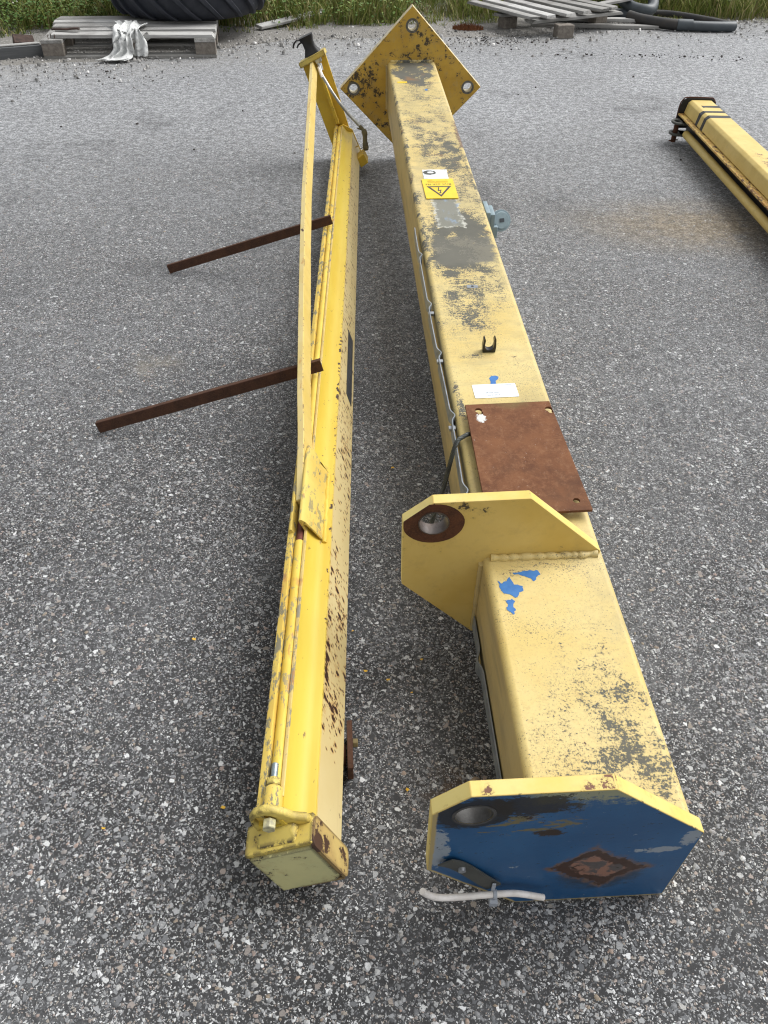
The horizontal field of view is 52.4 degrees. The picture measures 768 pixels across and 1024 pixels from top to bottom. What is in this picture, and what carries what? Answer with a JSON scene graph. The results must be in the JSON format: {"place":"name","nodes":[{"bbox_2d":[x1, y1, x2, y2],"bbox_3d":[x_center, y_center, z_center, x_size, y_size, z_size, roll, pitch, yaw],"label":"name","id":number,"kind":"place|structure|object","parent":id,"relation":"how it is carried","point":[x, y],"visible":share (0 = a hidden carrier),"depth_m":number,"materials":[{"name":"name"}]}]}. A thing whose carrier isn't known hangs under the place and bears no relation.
{"place":"outdoors","nodes":[
{"label":"outdoors","id":0,"kind":"place"},
{"bbox_2d":[0,23,767,1023],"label":"asphalt yard","id":1,"kind":"structure","parent":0,"point":[604,113],"depth_m":1.90,"materials":[{"name":"grey asphalt"}]},
{"bbox_2d":[95,358,323,432],"bbox_3d":[-0.470,-0.308,2.079,0.642,0.031,0.017,-14,35,8],"label":"angle bar","id":2,"kind":"object","parent":1,"relation":"on","point":[201,398],"visible":0.91,"depth_m":2.07,"materials":[{"name":"metal"}]},
{"bbox_2d":[167,215,332,272],"bbox_3d":[-0.494,-0.979,2.854,0.635,0.031,0.017,-14,35,7],"label":"angle bar","id":3,"kind":"object","parent":1,"relation":"on","point":[252,243],"visible":0.93,"depth_m":2.85,"materials":[{"name":"metal"}]},
{"bbox_2d":[101,467,422,828],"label":"paint flakes","id":4,"kind":"object","parent":1,"relation":"on","point":[223,807],"visible":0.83,"depth_m":1.49,"materials":[{"name":"yellow paint"}]},
{"bbox_2d":[245,32,368,889],"bbox_3d":[-0.214,-0.825,2.398,0.205,0.568,3.656,-18,39,14],"label":"crane jib","id":5,"kind":"object","parent":1,"relation":"on","point":[293,841],"visible":0.99,"depth_m":1.56,"materials":[{"name":"yellow paint"}]},
{"bbox_2d":[343,720,357,778],"bbox_3d":[-0.073,0.418,1.361,0.055,0.056,0.097,-1,41,-3],"label":"trolley bracket","id":6,"kind":"object","parent":5,"relation":"attached to","point":[351,742],"visible":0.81,"depth_m":1.34,"materials":[{"name":"metal"}]},
{"bbox_2d":[9,33,746,227],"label":"dark crumbs","id":7,"kind":"object","parent":1,"relation":"on","point":[721,56],"visible":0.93,"depth_m":5.93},
{"bbox_2d":[0,161,767,1023],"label":"asphalt chippings","id":8,"kind":"object","parent":1,"relation":"on","point":[354,983],"visible":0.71,"depth_m":1.42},
{"bbox_2d":[340,4,703,901],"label":"crane column","id":9,"kind":"structure","parent":1,"relation":"on","point":[580,796],"depth_m":1.34,"materials":[{"name":"metal"}]},
{"bbox_2d":[429,432,470,523],"bbox_3d":[0.125,-0.028,1.662,0.023,0.240,0.229,24,46,24],"label":"wire rope","id":10,"kind":"object","parent":9,"relation":"attached to","point":[449,465],"visible":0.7,"depth_m":1.64,"materials":[{"name":"metal"}]},
{"bbox_2d":[419,883,544,906],"bbox_3d":[0.144,0.554,1.129,0.190,0.069,0.018,-2,41,-4],"label":"plastic hose","id":11,"kind":"object","parent":9,"relation":"attached to","point":[492,895],"visible":1,"depth_m":1.13,"materials":[{"name":"grey plastic"}]},
{"bbox_2d":[465,401,592,512],"bbox_3d":[0.287,-0.112,1.603,0.204,0.022,0.352,-1,45,-2],"label":"cover plate","id":12,"kind":"object","parent":9,"relation":"on","point":[520,446],"visible":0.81,"depth_m":1.59,"materials":[{"name":"metal"}]},
{"bbox_2d":[553,23,574,38],"bbox_3d":[1.470,-3.938,6.384,0.140,0.095,0.100,-7,42,-9],"label":"loose block","id":13,"kind":"object","parent":1,"relation":"on","point":[563,30],"depth_m":6.35,"materials":[{"name":"grey wood"}]},
{"bbox_2d":[626,10,677,29],"bbox_3d":[2.339,-4.256,6.755,0.498,0.109,0.112,24,46,24],"label":"pipe elbow","id":14,"kind":"object","parent":1,"relation":"on","point":[663,22],"visible":0.91,"depth_m":6.72,"materials":[{"name":"grey plastic"}]},
{"bbox_2d":[652,10,726,20],"bbox_3d":[2.625,-4.429,6.983,0.901,0.075,0.194,16,43,16],"label":"thin pipe","id":15,"kind":"object","parent":1,"relation":"on","point":[671,13],"visible":0.47,"depth_m":6.98,"materials":[{"name":"plastic"}]},
{"bbox_2d":[676,19,736,31],"bbox_3d":[2.761,-4.165,6.679,0.515,0.091,0.115,1,41,0],"label":"grey pipe","id":16,"kind":"object","parent":1,"relation":"on","point":[690,25],"visible":1,"depth_m":6.64,"materials":[{"name":"plastic"}]},
{"bbox_2d":[668,97,767,232],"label":"spare jib arm","id":17,"kind":"object","parent":1,"relation":"on","point":[731,153],"visible":1,"depth_m":3.65},
{"bbox_2d":[0,0,767,64],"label":"grit verge","id":18,"kind":"structure","parent":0,"point":[38,35],"depth_m":6.34,"materials":[{"name":"grey gravel"}]},
{"bbox_2d":[0,44,43,59],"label":"timber beam","id":19,"kind":"structure","parent":18,"relation":"on","point":[22,51],"depth_m":5.48,"materials":[{"name":"grey wood"}]},
{"bbox_2d":[0,42,39,46],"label":"pale slat","id":20,"kind":"object","parent":19,"relation":"on","point":[17,44],"visible":1,"depth_m":5.48,"materials":[{"name":"white wood"}]},
{"bbox_2d":[12,34,34,42],"bbox_3d":[-2.641,-3.439,5.722,0.140,0.070,0.100,-13,67,-26],"label":"wood block","id":21,"kind":"object","parent":18,"relation":"on","point":[19,38],"depth_m":5.69,"materials":[{"name":"brown wood"}]},
{"bbox_2d":[40,16,219,58],"bbox_3d":[-1.855,-3.555,5.825,1.222,0.151,0.808,-4,41,-6],"label":"wooden pallet","id":22,"kind":"object","parent":18,"relation":"on","point":[203,34],"visible":0.77,"depth_m":5.63,"materials":[{"name":"grey wood"}]},
{"bbox_2d":[51,27,79,29],"bbox_3d":[-2.268,-3.433,5.544,0.223,0.016,0.032,4,41,8],"label":"wood splinter","id":23,"kind":"object","parent":22,"relation":"on","point":[75,28],"visible":1,"depth_m":5.53,"materials":[{"name":"brown wood"}]},
{"bbox_2d":[95,20,147,60],"bbox_3d":[-1.870,-3.389,5.578,0.280,0.193,0.574,1,41,0],"label":"white rag","id":24,"kind":"object","parent":22,"relation":"on","point":[122,43],"visible":1,"depth_m":5.48,"materials":[{"name":"fabric"}]},
{"bbox_2d":[131,28,147,56],"bbox_3d":[-1.733,-3.320,5.514,0.117,0.169,0.079,15,43,15],"label":"cloth scrap","id":25,"kind":"object","parent":22,"relation":"hanging from","point":[141,47],"visible":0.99,"depth_m":5.52,"materials":[{"name":"white fabric"}]},
{"bbox_2d":[111,0,265,20],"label":"tractor tyre","id":26,"kind":"object","parent":22,"relation":"on","point":[184,10],"visible":1,"depth_m":5.79,"materials":[{"name":"rubber"}]},
{"bbox_2d":[0,0,430,32],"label":"clover","id":27,"kind":"object","parent":18,"relation":"on","point":[47,12],"depth_m":6.25,"materials":[{"name":"green plant"}]},
{"bbox_2d":[256,9,322,29],"bbox_3d":[-0.766,-4.124,6.524,0.710,0.022,0.072,-34,64,-29],"label":"white board","id":28,"kind":"object","parent":18,"relation":"on","point":[266,25],"visible":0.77,"depth_m":6.43,"materials":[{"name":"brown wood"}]},
{"bbox_2d":[0,0,767,30],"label":"tall grass","id":29,"kind":"structure","parent":18,"relation":"on","point":[728,12],"depth_m":6.63,"materials":[{"name":"green plant"}]},
{"bbox_2d":[0,14,767,101],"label":"grit pebbles","id":30,"kind":"object","parent":18,"relation":"on","point":[38,64],"visible":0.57,"depth_m":6.09,"materials":[{"name":"gravel"}]},
{"bbox_2d":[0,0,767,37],"bbox_3d":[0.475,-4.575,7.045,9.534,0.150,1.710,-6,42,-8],"label":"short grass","id":31,"kind":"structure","parent":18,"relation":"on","point":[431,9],"depth_m":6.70,"materials":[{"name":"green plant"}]},
{"bbox_2d":[452,23,483,30],"bbox_3d":[0.703,-4.080,6.540,0.273,0.054,0.182,1,41,0],"label":"dried clump","id":32,"kind":"object","parent":18,"relation":"on","point":[468,27],"visible":1,"depth_m":6.52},
{"bbox_2d":[467,0,622,28],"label":"broken pallet","id":33,"kind":"object","parent":18,"relation":"on","point":[509,12],"visible":1,"depth_m":6.55,"materials":[{"name":"grey wood"}]},
{"bbox_2d":[600,0,631,4],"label":"timber plank","id":34,"kind":"object","parent":33,"relation":"on","point":[610,2],"visible":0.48,"depth_m":6.83,"materials":[{"name":"grey wood"}]},
{"bbox_2d":[531,22,658,29],"bbox_3d":[1.815,-4.192,6.727,1.104,0.028,0.088,-1,41,-3],"label":"timber plank","id":35,"kind":"object","parent":18,"relation":"on","point":[604,26],"visible":0.87,"depth_m":6.70,"materials":[{"name":"grey wood"}]},
{"bbox_2d":[568,17,635,22],"bbox_3d":[1.917,-4.333,6.862,0.776,0.028,0.088,5,41,7],"label":"timber plank","id":36,"kind":"object","parent":18,"relation":"on","point":[617,19],"visible":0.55,"depth_m":6.82,"materials":[{"name":"grey wood"}]},
{"bbox_2d":[576,8,627,16],"bbox_3d":[1.942,-4.497,7.026,0.621,0.098,0.092,10,42,11],"label":"thin pipe","id":37,"kind":"object","parent":18,"relation":"on","point":[623,11],"visible":0.06,"depth_m":6.96,"materials":[{"name":"grey plastic"}]},
{"bbox_2d":[617,0,658,14],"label":"bent pipe","id":38,"kind":"object","parent":18,"relation":"on","point":[650,7],"visible":0.79,"depth_m":6.88,"materials":[{"name":"grey plastic"}]}
]}

